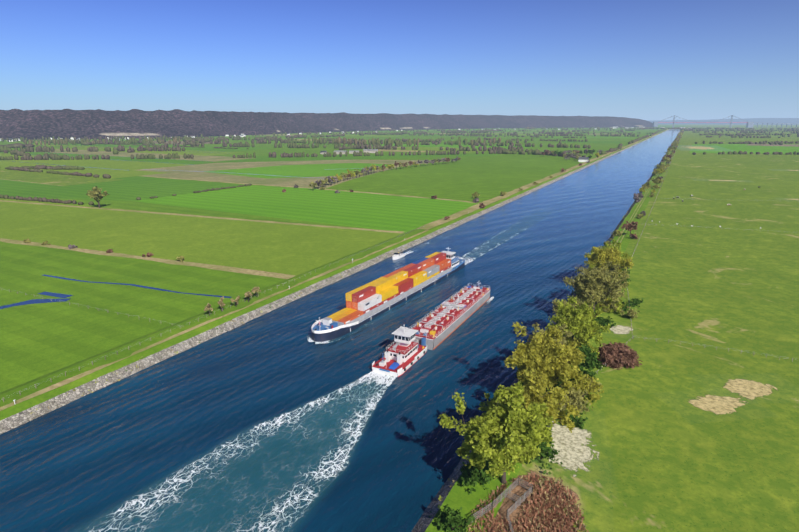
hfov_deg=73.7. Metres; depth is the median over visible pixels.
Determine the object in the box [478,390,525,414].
willow tree
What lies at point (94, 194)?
trees and bushes
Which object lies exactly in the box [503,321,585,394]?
willow tree
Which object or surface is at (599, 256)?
yellow tree
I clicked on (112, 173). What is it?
field marsh
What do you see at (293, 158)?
field
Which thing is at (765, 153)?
hedgerow trees
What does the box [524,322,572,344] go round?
olive tree
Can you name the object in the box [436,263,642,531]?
bank shrubs
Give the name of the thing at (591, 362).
bush
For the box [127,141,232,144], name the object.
field parcel
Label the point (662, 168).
bank trees
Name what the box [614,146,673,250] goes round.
bank
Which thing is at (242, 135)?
houses
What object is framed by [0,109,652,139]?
ridge hill
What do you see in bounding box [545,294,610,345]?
tree
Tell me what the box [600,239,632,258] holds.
yellow tree
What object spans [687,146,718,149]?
tan ground patch
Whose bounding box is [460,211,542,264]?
container ship wake
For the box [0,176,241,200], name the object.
field
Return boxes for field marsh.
[0,152,218,164]
[0,153,188,169]
[0,161,164,178]
[0,169,122,185]
[33,144,243,152]
[34,149,251,161]
[52,143,252,151]
[54,147,230,155]
[127,143,270,149]
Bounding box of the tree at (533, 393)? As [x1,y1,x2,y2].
[521,368,580,432]
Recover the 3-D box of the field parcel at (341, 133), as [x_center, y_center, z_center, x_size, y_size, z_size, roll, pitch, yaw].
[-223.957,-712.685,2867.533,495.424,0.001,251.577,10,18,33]
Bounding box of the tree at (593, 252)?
[587,249,623,266]
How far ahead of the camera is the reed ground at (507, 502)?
91.97 m
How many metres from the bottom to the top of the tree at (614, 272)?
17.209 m
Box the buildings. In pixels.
[320,126,684,161]
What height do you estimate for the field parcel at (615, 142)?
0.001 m
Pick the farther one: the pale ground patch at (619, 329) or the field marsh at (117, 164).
the field marsh at (117, 164)
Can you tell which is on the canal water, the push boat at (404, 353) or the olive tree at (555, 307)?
the push boat at (404, 353)
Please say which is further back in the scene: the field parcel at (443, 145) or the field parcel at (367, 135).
the field parcel at (367, 135)
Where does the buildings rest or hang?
on the terrain ground at (672, 456)
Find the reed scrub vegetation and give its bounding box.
[462,473,588,531]
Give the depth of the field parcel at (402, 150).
1211.69 m
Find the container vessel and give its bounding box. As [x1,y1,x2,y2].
[311,248,464,341]
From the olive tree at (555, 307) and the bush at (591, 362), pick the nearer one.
the bush at (591, 362)
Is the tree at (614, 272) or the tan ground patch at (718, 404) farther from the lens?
the tree at (614, 272)
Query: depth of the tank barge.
178.14 m
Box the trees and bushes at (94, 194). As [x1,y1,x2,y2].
[23,149,601,315]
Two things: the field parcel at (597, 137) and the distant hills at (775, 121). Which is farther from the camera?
the distant hills at (775, 121)
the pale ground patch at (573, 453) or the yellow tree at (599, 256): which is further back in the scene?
the yellow tree at (599, 256)
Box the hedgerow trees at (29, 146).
[0,127,798,205]
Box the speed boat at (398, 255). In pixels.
[392,252,404,259]
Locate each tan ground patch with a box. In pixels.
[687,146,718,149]
[689,390,747,414]
[723,379,778,399]
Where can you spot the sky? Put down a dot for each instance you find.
(648, 60)
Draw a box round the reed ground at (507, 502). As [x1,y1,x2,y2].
[489,464,608,531]
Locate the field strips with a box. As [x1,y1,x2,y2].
[0,129,667,410]
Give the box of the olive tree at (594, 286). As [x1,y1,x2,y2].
[563,265,629,316]
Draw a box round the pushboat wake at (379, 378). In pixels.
[79,371,395,531]
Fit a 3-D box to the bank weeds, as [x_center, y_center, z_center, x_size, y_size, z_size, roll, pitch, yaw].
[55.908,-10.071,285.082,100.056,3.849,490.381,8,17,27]
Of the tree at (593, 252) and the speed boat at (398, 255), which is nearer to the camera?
the tree at (593, 252)
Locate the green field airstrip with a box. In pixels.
[204,163,393,178]
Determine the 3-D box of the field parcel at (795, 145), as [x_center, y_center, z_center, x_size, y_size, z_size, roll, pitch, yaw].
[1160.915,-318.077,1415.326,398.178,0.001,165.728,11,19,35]
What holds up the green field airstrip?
on the airstrip stubble field at (187, 172)
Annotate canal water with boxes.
[0,129,679,531]
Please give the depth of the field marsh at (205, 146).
1349.97 m
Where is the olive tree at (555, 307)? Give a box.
[552,296,581,319]
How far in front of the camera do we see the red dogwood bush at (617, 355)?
144.56 m
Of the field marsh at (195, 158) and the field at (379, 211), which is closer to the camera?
the field at (379, 211)
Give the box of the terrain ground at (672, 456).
[0,124,798,531]
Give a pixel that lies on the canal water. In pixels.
(78, 465)
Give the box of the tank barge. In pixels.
[409,282,489,349]
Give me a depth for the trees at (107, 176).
708.24 m
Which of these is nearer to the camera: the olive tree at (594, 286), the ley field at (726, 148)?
the olive tree at (594, 286)
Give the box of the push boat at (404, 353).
[372,325,426,376]
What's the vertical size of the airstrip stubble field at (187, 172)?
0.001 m
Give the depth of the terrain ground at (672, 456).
179.71 m
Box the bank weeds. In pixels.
[30,191,633,517]
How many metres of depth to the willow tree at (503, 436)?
92.89 m
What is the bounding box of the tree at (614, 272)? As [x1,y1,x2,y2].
[591,260,628,297]
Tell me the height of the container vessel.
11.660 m
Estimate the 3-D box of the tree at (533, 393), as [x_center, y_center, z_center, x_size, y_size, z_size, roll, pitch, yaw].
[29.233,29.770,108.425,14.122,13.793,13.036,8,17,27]
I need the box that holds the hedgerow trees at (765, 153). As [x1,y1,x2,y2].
[692,141,798,154]
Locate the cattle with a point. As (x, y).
(692, 195)
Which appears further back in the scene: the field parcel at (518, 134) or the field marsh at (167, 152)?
the field parcel at (518, 134)
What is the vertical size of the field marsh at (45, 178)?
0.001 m
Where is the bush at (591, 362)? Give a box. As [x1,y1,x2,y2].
[562,344,603,384]
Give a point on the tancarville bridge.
(748, 124)
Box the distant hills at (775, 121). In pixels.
[649,118,798,124]
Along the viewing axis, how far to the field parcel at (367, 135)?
2487.59 m
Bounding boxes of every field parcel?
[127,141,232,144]
[310,135,392,136]
[311,133,375,134]
[378,147,439,152]
[381,143,537,148]
[386,147,487,152]
[481,133,548,134]
[553,137,628,137]
[558,141,620,143]
[747,144,798,146]
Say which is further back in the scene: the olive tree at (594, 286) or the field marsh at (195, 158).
the field marsh at (195, 158)
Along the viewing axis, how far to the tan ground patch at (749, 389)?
132.59 m
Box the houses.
[0,127,627,141]
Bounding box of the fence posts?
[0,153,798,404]
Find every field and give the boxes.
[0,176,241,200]
[0,198,402,275]
[136,185,477,232]
[138,160,444,187]
[217,154,498,162]
[689,144,798,153]
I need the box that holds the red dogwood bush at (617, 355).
[597,341,642,369]
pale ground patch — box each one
[548,415,598,476]
[610,325,633,333]
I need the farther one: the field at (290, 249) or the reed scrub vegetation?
the field at (290, 249)
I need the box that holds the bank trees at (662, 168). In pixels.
[603,128,684,245]
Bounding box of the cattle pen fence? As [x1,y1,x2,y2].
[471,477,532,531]
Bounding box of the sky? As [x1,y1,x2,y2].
[0,0,798,120]
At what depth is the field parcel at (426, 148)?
1254.58 m
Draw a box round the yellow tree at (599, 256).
[584,246,632,278]
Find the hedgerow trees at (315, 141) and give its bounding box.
[3,128,666,159]
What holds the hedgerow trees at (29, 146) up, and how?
on the terrain ground at (672, 456)
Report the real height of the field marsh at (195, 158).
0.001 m
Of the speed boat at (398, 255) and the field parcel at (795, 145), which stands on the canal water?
the speed boat at (398, 255)
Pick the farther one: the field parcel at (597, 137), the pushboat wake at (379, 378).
the field parcel at (597, 137)
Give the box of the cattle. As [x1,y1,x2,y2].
[652,186,760,228]
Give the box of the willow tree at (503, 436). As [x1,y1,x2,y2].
[438,380,553,483]
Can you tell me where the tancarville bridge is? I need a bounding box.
[652,115,796,127]
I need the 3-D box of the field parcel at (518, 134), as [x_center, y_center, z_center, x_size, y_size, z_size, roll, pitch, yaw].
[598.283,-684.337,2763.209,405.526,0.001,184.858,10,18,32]
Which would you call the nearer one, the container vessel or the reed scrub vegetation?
the reed scrub vegetation
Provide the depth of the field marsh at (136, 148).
1211.52 m
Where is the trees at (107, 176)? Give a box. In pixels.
[3,143,248,185]
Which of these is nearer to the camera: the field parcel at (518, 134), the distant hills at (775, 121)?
the field parcel at (518, 134)

